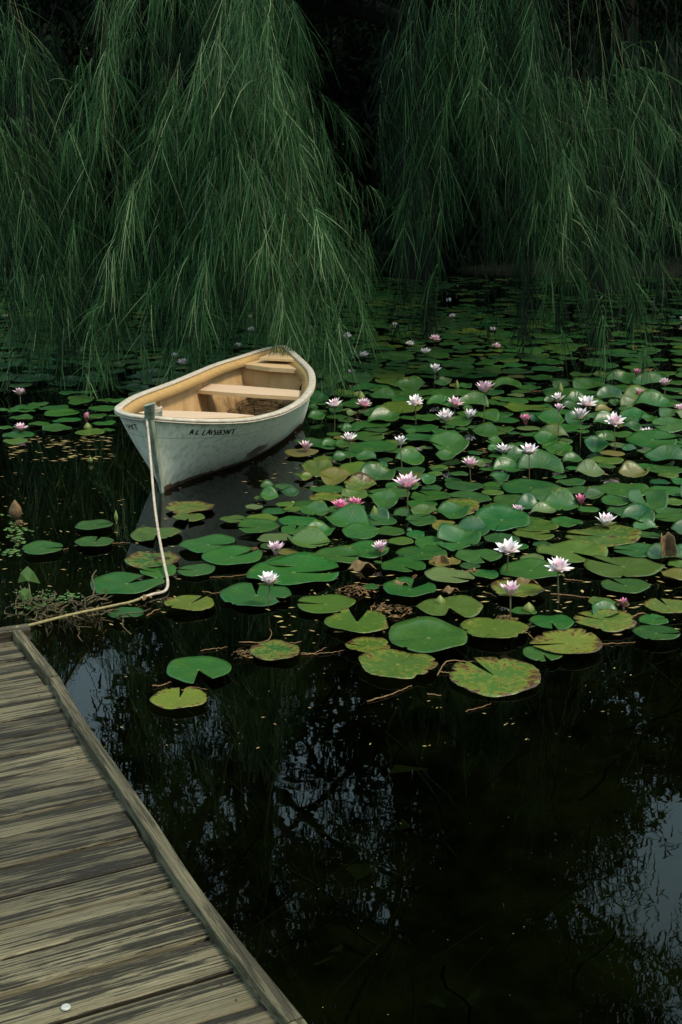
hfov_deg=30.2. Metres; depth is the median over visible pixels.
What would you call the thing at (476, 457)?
lily pad
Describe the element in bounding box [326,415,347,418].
lily pad
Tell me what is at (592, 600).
lily pad
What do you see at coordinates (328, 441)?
lily pad
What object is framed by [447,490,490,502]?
lily pad
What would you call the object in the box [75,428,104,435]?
lily pad
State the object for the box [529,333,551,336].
lily pad
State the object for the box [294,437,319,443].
lily pad
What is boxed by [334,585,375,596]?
dead leaf clump
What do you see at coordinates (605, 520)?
water lily
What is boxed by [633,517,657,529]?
lily pad
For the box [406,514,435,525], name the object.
lily pad
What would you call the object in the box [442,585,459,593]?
dead leaf
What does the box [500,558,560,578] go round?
lily pad
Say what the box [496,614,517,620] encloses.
dead leaf clump
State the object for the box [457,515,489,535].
lily pad
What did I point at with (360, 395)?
lily bud
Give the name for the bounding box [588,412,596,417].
lily pad
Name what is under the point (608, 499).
lily pad
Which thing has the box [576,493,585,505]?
water lily
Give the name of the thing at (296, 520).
lily pad
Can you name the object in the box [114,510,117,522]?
lily bud
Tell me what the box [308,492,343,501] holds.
lily pad
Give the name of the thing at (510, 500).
lily pad
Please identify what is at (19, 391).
water lily
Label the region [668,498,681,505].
lily pad
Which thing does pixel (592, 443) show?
lily pad
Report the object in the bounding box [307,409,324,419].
lily pad
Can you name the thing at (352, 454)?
lily pad
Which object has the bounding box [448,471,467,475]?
lily pad
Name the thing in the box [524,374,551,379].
lily pad
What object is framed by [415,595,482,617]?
lily pad
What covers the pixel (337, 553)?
lily pad
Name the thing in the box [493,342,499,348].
water lily
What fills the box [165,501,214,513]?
lily pad
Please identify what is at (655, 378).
lily pad
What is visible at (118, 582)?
lily pad
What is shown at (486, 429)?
lily pad
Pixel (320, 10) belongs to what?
willow tree
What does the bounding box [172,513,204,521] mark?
lily pad
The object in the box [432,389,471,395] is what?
lily pad
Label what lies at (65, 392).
lily pad
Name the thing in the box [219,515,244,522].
lily pad
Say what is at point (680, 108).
bank shrub
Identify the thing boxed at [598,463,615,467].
lily pad
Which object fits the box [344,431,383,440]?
lily pad
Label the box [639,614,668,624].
lily pad
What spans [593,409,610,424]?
lily pad
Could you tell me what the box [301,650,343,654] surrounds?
floating twig
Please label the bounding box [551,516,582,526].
lily pad
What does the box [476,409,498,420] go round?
lily pad
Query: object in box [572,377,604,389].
lily pad
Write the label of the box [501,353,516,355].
lily pad
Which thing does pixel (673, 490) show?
lily pad
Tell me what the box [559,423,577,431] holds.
lily pad
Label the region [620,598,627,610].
water lily
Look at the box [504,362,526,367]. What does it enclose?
lily pad
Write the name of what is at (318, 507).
lily pad
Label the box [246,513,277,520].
lily pad
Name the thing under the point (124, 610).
lily pad
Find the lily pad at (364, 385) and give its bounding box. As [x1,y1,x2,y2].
[349,382,389,389]
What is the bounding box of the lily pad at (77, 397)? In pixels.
[68,395,94,399]
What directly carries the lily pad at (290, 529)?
on the water
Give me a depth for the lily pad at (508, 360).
13.86 m
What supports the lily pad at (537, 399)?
on the water
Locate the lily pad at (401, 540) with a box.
[388,537,413,544]
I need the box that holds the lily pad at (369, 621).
[324,608,388,632]
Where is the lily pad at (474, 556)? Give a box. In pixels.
[455,549,501,563]
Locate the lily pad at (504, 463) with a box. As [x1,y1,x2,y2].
[493,455,521,471]
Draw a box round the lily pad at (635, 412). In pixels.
[620,407,646,419]
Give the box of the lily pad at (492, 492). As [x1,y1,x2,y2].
[481,489,503,494]
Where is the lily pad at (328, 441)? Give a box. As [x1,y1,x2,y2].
[321,438,335,445]
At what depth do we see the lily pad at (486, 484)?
8.34 m
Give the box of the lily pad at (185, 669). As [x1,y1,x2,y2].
[166,656,231,683]
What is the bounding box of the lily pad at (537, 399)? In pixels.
[526,397,543,400]
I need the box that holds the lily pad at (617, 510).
[607,506,624,515]
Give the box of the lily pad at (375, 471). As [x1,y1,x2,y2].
[360,461,395,480]
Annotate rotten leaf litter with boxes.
[228,397,289,415]
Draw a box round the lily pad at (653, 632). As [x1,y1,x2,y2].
[632,625,679,639]
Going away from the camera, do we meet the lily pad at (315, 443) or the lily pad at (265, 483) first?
the lily pad at (265, 483)
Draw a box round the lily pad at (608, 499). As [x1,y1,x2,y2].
[601,494,629,505]
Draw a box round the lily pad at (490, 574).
[471,569,498,578]
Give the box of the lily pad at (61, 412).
[44,408,78,416]
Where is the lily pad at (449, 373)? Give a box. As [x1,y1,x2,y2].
[437,370,468,376]
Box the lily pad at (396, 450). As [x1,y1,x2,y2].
[383,448,401,452]
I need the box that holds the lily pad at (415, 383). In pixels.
[394,376,424,390]
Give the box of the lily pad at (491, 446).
[488,443,498,450]
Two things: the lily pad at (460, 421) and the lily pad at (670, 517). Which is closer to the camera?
the lily pad at (670, 517)
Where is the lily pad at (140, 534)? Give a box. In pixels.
[130,527,181,541]
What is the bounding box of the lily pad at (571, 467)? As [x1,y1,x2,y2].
[565,466,576,469]
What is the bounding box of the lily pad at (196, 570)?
[177,564,214,576]
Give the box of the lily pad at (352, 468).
[340,461,365,474]
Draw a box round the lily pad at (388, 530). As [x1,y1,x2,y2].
[378,526,404,535]
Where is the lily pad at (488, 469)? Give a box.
[478,466,493,470]
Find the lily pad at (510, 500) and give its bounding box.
[493,494,536,505]
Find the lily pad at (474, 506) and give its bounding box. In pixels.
[446,498,479,514]
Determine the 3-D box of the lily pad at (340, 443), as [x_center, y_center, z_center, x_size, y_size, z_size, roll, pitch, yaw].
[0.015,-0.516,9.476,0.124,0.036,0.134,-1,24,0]
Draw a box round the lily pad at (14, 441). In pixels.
[3,438,27,444]
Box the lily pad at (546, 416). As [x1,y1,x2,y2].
[534,408,564,423]
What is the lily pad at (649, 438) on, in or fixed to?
on the water
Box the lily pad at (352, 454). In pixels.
[343,451,355,457]
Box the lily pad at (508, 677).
[449,657,540,697]
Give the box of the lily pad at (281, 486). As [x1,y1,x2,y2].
[274,483,292,488]
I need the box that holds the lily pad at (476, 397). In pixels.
[460,390,488,406]
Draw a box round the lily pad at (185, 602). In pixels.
[164,595,213,610]
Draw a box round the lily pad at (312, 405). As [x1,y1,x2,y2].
[308,403,317,408]
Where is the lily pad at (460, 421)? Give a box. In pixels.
[446,416,470,425]
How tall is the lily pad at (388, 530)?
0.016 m
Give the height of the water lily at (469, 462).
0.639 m
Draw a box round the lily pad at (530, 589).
[491,579,544,596]
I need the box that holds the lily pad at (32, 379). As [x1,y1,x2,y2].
[13,373,54,381]
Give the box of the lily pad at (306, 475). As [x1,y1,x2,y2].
[300,471,313,480]
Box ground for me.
[0,172,681,273]
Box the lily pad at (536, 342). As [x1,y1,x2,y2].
[511,340,548,345]
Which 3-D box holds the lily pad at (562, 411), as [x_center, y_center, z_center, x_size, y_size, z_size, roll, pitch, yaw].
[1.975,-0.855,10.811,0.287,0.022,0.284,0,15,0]
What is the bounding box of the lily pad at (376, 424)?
[352,420,390,427]
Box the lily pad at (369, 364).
[352,363,382,366]
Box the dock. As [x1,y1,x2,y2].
[0,623,306,1023]
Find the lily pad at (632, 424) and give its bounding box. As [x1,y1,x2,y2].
[622,419,641,430]
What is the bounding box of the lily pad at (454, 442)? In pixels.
[428,430,468,453]
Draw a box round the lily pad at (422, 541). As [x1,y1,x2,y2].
[415,536,442,547]
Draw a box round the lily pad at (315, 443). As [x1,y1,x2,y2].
[309,439,337,448]
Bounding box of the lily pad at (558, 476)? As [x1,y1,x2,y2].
[551,475,566,478]
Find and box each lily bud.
[9,500,21,521]
[84,422,91,429]
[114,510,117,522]
[357,391,364,399]
[372,505,376,514]
[434,595,445,603]
[454,380,458,388]
[522,602,534,614]
[557,382,562,393]
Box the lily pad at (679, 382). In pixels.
[668,380,681,384]
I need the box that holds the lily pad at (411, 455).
[394,446,423,464]
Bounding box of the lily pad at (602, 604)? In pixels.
[592,599,619,617]
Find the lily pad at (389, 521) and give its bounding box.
[367,514,396,525]
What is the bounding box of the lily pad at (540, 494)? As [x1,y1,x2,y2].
[529,485,559,501]
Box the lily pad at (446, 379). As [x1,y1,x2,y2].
[439,376,451,383]
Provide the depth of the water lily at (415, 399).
10.36 m
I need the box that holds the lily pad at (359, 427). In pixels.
[351,424,365,431]
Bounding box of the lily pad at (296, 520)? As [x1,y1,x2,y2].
[278,516,316,524]
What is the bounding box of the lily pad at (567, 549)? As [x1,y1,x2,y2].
[536,539,607,562]
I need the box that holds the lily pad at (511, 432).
[506,431,519,433]
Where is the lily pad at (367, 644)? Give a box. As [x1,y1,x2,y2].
[345,637,389,652]
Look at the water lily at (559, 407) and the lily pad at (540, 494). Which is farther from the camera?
the water lily at (559, 407)
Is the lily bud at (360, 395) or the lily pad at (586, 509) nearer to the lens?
the lily pad at (586, 509)
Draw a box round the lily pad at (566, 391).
[543,388,604,399]
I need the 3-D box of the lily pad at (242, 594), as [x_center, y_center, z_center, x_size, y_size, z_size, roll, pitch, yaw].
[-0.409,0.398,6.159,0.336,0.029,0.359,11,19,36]
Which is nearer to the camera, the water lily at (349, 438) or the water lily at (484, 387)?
the water lily at (349, 438)
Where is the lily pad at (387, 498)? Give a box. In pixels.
[368,489,398,508]
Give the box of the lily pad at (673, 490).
[649,486,680,495]
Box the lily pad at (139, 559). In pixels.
[124,551,180,567]
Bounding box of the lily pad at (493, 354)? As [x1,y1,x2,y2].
[485,353,499,355]
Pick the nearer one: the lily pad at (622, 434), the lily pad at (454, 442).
the lily pad at (454, 442)
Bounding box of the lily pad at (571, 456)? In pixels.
[562,451,581,461]
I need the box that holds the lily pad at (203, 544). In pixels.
[178,534,234,552]
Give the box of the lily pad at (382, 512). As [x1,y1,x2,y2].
[370,507,388,520]
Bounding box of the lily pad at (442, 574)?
[424,566,474,582]
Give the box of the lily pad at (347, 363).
[336,361,362,365]
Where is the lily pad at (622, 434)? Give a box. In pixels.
[610,431,631,437]
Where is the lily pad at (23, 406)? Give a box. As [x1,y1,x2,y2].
[10,404,40,409]
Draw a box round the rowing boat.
[114,345,315,493]
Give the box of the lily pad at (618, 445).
[609,442,624,447]
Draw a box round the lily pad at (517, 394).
[507,393,523,396]
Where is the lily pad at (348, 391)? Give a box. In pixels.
[334,389,353,395]
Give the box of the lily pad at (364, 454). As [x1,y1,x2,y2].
[355,448,376,459]
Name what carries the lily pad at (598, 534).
on the water
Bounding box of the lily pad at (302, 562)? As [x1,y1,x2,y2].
[246,552,338,584]
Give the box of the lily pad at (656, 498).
[627,488,667,510]
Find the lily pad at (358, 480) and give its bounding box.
[344,472,376,489]
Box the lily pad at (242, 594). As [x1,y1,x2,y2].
[220,582,291,605]
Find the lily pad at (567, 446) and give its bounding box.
[542,441,571,450]
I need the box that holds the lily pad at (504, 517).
[475,503,529,530]
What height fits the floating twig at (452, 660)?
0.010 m
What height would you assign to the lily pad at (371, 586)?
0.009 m
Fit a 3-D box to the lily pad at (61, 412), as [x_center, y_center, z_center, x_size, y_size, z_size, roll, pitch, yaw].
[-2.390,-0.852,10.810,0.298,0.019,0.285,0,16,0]
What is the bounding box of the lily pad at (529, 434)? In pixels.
[518,432,535,435]
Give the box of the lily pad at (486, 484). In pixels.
[483,482,501,486]
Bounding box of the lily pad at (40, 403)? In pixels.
[28,402,48,405]
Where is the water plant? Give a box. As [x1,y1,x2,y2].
[17,566,39,605]
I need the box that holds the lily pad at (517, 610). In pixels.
[511,607,536,613]
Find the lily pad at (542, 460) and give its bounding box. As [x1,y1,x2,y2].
[517,448,563,472]
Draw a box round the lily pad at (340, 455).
[332,450,348,460]
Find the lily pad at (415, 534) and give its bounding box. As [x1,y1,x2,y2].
[406,530,423,538]
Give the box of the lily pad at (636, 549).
[613,543,650,556]
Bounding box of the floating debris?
[0,313,681,1014]
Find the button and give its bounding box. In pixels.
[61,1003,70,1010]
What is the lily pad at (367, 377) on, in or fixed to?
on the water
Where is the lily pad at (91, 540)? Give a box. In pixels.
[75,536,113,545]
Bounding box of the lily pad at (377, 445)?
[345,440,396,451]
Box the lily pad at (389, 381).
[375,378,396,385]
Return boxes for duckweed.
[0,514,81,615]
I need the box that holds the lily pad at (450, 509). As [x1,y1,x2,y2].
[437,500,470,518]
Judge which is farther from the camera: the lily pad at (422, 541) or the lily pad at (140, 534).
the lily pad at (140, 534)
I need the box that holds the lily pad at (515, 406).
[503,402,550,411]
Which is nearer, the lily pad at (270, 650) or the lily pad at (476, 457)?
the lily pad at (270, 650)
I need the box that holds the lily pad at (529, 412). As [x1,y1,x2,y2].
[520,409,559,414]
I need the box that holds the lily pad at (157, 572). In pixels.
[140,563,175,577]
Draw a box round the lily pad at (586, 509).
[576,506,598,511]
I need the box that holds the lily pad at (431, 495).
[410,490,451,501]
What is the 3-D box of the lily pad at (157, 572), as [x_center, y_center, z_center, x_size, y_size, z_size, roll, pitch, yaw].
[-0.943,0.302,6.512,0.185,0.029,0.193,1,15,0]
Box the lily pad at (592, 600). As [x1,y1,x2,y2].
[588,596,615,604]
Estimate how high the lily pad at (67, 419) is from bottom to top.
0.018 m
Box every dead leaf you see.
[141,594,151,599]
[348,559,375,570]
[393,580,411,587]
[434,554,449,567]
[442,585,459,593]
[515,577,539,585]
[661,532,676,561]
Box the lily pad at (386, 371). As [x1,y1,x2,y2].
[373,368,396,373]
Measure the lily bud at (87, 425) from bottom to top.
0.470 m
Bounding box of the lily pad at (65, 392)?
[59,391,76,394]
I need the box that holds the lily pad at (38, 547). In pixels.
[22,540,62,554]
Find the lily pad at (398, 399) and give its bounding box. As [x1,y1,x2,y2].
[391,397,410,401]
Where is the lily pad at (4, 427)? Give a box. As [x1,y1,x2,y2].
[0,425,12,428]
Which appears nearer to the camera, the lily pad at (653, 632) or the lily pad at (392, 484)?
the lily pad at (653, 632)
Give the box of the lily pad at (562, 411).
[560,409,587,414]
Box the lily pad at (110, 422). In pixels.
[92,420,115,424]
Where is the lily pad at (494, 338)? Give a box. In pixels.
[485,335,512,339]
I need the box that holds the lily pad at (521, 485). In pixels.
[502,478,555,492]
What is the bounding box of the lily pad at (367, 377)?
[343,372,373,382]
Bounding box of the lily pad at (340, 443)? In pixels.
[335,438,350,447]
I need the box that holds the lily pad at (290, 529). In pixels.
[281,524,305,534]
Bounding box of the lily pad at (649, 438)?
[626,429,677,447]
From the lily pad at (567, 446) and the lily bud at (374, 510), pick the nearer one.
the lily bud at (374, 510)
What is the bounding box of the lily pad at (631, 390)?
[624,385,646,398]
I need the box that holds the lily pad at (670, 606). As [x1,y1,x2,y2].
[643,598,681,612]
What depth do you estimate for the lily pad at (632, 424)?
10.13 m
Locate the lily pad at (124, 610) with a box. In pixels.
[107,607,143,617]
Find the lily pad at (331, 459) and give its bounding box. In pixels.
[313,456,338,461]
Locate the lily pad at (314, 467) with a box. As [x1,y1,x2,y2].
[299,458,332,476]
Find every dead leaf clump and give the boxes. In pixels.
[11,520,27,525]
[150,555,168,562]
[232,647,254,658]
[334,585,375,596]
[370,602,411,617]
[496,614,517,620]
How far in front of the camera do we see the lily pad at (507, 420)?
10.51 m
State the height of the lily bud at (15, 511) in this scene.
0.540 m
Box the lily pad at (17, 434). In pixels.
[2,430,34,437]
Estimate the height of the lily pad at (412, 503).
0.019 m
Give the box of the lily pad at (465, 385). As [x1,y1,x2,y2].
[459,382,471,387]
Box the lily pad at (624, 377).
[606,369,634,383]
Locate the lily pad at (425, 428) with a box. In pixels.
[400,424,437,431]
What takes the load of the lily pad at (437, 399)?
on the water
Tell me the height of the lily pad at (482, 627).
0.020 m
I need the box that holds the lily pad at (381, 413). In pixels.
[367,405,398,421]
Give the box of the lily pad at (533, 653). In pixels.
[523,646,563,661]
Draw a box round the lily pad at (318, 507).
[299,500,328,515]
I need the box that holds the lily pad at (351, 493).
[341,488,367,501]
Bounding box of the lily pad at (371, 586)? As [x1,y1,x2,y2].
[363,583,378,589]
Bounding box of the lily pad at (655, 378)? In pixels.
[632,371,665,386]
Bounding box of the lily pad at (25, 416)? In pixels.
[9,414,32,419]
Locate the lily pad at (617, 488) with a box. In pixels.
[593,482,648,497]
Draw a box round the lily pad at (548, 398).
[544,396,553,401]
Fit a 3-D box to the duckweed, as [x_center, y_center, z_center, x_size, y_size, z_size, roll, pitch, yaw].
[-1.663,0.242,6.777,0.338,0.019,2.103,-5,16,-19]
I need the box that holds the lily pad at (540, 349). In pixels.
[516,347,550,351]
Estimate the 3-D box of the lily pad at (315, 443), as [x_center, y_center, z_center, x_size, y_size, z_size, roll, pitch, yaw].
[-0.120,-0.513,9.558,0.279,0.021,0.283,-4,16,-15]
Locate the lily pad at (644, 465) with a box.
[638,463,655,469]
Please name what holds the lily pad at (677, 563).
on the water
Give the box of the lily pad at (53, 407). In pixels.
[38,405,68,409]
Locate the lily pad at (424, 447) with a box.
[419,446,431,448]
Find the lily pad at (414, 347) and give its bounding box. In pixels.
[405,347,423,348]
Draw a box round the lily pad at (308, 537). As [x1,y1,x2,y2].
[287,526,329,547]
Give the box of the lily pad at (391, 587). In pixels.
[383,577,435,596]
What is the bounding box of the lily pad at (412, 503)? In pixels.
[406,500,437,506]
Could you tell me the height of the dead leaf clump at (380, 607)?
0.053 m
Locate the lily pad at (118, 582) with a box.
[90,571,164,593]
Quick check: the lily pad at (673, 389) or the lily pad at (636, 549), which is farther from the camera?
the lily pad at (673, 389)
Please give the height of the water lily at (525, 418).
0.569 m
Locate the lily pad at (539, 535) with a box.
[512,528,554,539]
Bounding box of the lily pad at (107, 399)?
[96,398,112,401]
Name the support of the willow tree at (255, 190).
on the pond bed
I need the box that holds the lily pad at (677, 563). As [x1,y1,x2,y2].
[668,560,681,567]
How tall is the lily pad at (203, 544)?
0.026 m
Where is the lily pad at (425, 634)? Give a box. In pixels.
[389,616,467,652]
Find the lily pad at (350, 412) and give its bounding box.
[346,409,354,415]
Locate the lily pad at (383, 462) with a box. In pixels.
[378,460,387,467]
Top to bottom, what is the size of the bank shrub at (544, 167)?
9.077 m
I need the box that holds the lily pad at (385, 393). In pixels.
[369,387,396,398]
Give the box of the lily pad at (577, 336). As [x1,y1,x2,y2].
[568,335,585,337]
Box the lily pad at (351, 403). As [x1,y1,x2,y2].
[339,400,371,407]
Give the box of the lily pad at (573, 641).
[529,628,602,653]
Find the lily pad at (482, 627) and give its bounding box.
[460,617,528,637]
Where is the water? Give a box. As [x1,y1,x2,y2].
[0,269,681,1023]
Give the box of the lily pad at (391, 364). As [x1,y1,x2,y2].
[385,362,409,365]
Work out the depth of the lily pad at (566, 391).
11.77 m
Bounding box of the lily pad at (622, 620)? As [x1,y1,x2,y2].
[573,609,636,631]
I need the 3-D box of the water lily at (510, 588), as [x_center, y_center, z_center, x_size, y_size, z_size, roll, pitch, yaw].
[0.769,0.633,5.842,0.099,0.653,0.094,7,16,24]
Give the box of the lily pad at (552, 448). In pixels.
[544,442,564,453]
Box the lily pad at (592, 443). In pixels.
[584,435,609,451]
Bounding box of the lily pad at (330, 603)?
[297,594,355,613]
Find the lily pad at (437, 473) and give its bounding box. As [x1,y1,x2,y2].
[428,471,441,475]
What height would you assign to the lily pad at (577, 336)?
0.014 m
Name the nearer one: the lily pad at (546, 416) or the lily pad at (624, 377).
the lily pad at (546, 416)
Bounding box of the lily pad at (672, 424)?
[652,416,681,432]
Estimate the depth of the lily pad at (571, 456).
9.02 m
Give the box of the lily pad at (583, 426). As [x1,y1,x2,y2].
[574,424,589,428]
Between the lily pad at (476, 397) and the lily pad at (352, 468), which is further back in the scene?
the lily pad at (476, 397)
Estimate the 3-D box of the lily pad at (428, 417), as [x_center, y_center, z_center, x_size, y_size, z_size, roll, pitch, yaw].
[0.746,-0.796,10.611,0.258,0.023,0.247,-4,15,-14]
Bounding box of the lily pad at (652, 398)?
[632,389,675,407]
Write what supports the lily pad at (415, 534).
on the water
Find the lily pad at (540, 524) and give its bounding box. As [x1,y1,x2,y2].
[514,519,558,530]
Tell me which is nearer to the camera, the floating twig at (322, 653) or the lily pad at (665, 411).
the floating twig at (322, 653)
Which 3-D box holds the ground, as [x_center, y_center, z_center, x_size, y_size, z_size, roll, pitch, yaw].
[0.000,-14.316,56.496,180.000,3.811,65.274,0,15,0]
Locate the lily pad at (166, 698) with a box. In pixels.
[149,687,206,708]
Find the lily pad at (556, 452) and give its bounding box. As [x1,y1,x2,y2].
[554,450,569,455]
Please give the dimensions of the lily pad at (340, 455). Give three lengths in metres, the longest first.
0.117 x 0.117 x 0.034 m
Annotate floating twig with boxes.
[239,630,271,642]
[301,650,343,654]
[367,685,411,701]
[437,660,477,675]
[550,593,589,597]
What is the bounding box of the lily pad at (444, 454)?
[435,449,457,459]
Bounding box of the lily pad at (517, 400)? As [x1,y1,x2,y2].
[498,397,527,403]
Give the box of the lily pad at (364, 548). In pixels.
[349,540,388,557]
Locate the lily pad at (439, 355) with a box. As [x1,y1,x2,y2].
[416,353,449,357]
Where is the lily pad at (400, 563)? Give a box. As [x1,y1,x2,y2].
[381,556,425,571]
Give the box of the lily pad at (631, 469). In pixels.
[618,460,648,477]
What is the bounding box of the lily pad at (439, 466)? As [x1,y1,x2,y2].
[429,465,447,468]
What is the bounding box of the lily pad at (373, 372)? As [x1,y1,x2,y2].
[364,370,384,374]
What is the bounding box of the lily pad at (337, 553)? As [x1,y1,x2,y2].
[315,545,359,563]
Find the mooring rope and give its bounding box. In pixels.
[16,406,168,626]
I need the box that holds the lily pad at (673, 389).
[661,387,681,391]
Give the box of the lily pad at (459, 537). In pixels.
[437,523,480,550]
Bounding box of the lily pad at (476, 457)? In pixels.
[461,456,479,459]
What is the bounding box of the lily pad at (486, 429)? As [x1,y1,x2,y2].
[468,422,499,436]
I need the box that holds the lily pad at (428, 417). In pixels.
[414,414,439,420]
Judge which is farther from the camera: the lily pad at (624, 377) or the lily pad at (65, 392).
the lily pad at (624, 377)
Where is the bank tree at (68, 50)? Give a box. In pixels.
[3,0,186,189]
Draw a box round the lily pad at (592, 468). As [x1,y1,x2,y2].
[576,459,604,476]
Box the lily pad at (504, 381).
[493,376,521,387]
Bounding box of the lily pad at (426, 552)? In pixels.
[396,545,446,559]
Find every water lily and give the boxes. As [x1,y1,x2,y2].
[13,388,25,405]
[14,422,27,431]
[82,413,90,422]
[177,358,187,365]
[258,570,279,610]
[268,541,284,556]
[298,440,312,451]
[326,397,343,430]
[331,498,348,509]
[341,432,356,462]
[344,332,351,351]
[348,496,363,504]
[356,398,371,408]
[359,351,367,358]
[372,540,388,558]
[393,471,420,507]
[395,435,405,466]
[405,341,413,345]
[406,394,423,424]
[421,348,430,354]
[429,334,440,341]
[431,363,441,387]
[436,408,454,429]
[447,395,463,415]
[461,456,478,481]
[464,408,476,420]
[477,381,494,422]
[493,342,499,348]
[494,442,511,452]
[495,537,521,572]
[499,580,520,619]
[513,504,524,510]
[520,414,530,425]
[520,443,537,478]
[544,556,573,601]
[552,392,564,403]
[555,403,564,435]
[570,408,588,448]
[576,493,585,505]
[577,395,596,409]
[595,512,616,527]
[604,412,625,450]
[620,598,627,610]
[658,378,670,395]
[675,403,681,409]
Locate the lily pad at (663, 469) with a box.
[645,465,681,473]
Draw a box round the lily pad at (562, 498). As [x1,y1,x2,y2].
[543,487,578,510]
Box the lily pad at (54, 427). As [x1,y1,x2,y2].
[42,423,71,431]
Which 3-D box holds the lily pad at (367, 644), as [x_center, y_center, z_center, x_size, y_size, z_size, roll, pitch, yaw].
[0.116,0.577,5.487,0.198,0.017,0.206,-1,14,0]
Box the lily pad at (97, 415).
[83,414,106,417]
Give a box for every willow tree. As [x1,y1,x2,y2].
[0,0,145,394]
[0,0,681,357]
[18,0,395,402]
[336,0,681,388]
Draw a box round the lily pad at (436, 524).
[432,520,458,529]
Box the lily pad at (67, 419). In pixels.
[53,418,80,421]
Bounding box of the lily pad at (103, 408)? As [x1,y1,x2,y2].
[89,405,114,410]
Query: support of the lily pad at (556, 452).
on the water
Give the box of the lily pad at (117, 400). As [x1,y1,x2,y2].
[109,398,126,402]
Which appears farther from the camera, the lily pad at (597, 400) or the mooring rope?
the lily pad at (597, 400)
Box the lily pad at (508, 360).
[495,358,518,362]
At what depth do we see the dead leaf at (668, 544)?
6.74 m
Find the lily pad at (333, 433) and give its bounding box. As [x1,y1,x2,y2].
[326,432,341,435]
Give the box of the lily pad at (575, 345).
[554,343,585,346]
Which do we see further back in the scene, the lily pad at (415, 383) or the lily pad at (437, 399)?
the lily pad at (415, 383)
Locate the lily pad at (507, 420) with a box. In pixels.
[484,417,518,422]
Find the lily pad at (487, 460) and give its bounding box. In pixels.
[482,458,491,462]
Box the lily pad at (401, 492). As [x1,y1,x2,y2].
[368,487,409,496]
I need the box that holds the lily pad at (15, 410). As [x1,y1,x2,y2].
[8,408,35,412]
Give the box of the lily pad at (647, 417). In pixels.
[640,413,656,421]
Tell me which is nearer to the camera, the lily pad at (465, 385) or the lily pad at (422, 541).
the lily pad at (422, 541)
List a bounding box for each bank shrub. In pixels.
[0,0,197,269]
[0,46,49,258]
[2,0,194,227]
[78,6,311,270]
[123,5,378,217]
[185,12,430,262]
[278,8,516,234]
[303,2,558,271]
[437,0,681,265]
[462,17,681,231]
[538,11,681,258]
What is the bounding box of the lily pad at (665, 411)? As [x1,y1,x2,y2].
[659,407,676,416]
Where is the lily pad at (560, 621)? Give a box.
[529,614,573,629]
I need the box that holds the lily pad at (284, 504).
[276,501,293,506]
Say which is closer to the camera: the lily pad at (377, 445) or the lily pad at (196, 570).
the lily pad at (196, 570)
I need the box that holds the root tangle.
[3,570,150,640]
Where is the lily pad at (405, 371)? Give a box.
[396,369,420,373]
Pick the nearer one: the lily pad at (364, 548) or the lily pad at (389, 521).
the lily pad at (364, 548)
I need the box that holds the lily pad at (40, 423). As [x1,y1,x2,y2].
[28,421,48,425]
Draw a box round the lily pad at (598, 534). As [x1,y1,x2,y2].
[565,524,640,546]
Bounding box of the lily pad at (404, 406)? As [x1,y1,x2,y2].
[382,400,422,412]
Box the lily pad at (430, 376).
[418,375,438,378]
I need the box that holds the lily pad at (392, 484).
[385,481,418,489]
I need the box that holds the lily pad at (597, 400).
[592,398,608,406]
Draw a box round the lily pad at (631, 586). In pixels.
[601,578,649,593]
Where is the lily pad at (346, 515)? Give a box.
[324,503,368,526]
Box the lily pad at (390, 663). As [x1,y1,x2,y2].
[358,648,437,678]
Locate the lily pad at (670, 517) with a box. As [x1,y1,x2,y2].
[654,513,681,521]
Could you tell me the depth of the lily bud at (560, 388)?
11.67 m
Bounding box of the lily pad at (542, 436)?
[533,429,559,444]
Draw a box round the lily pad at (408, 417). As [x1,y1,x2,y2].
[399,416,419,419]
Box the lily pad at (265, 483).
[260,479,275,487]
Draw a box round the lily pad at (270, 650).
[250,640,299,660]
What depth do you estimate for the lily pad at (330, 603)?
6.01 m
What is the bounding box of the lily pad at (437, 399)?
[426,393,452,406]
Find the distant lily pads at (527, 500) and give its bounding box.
[0,275,681,579]
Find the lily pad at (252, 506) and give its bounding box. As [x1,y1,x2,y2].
[245,504,262,508]
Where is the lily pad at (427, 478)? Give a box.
[421,473,435,484]
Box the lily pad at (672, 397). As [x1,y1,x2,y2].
[662,394,681,398]
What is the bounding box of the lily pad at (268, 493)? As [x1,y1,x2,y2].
[260,486,277,499]
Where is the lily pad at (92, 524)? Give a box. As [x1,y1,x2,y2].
[75,519,112,529]
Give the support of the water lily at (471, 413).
on the water
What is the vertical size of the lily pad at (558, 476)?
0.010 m
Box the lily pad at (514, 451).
[502,444,521,457]
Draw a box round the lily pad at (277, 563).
[266,555,295,565]
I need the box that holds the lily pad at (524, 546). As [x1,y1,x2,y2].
[517,543,528,549]
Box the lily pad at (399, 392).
[369,386,435,399]
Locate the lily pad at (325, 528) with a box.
[306,520,334,535]
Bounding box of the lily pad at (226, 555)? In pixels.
[202,545,261,564]
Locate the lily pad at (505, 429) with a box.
[495,426,514,431]
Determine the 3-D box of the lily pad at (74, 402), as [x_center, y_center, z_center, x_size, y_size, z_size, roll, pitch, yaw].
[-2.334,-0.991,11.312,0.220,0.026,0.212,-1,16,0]
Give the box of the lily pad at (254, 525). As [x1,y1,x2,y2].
[238,518,278,532]
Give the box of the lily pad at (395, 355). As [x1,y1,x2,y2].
[375,351,414,360]
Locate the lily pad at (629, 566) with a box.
[584,555,664,577]
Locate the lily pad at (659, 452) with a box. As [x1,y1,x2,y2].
[644,443,681,462]
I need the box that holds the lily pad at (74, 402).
[68,399,92,404]
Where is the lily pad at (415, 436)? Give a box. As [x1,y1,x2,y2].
[404,433,431,440]
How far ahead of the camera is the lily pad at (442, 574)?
6.44 m

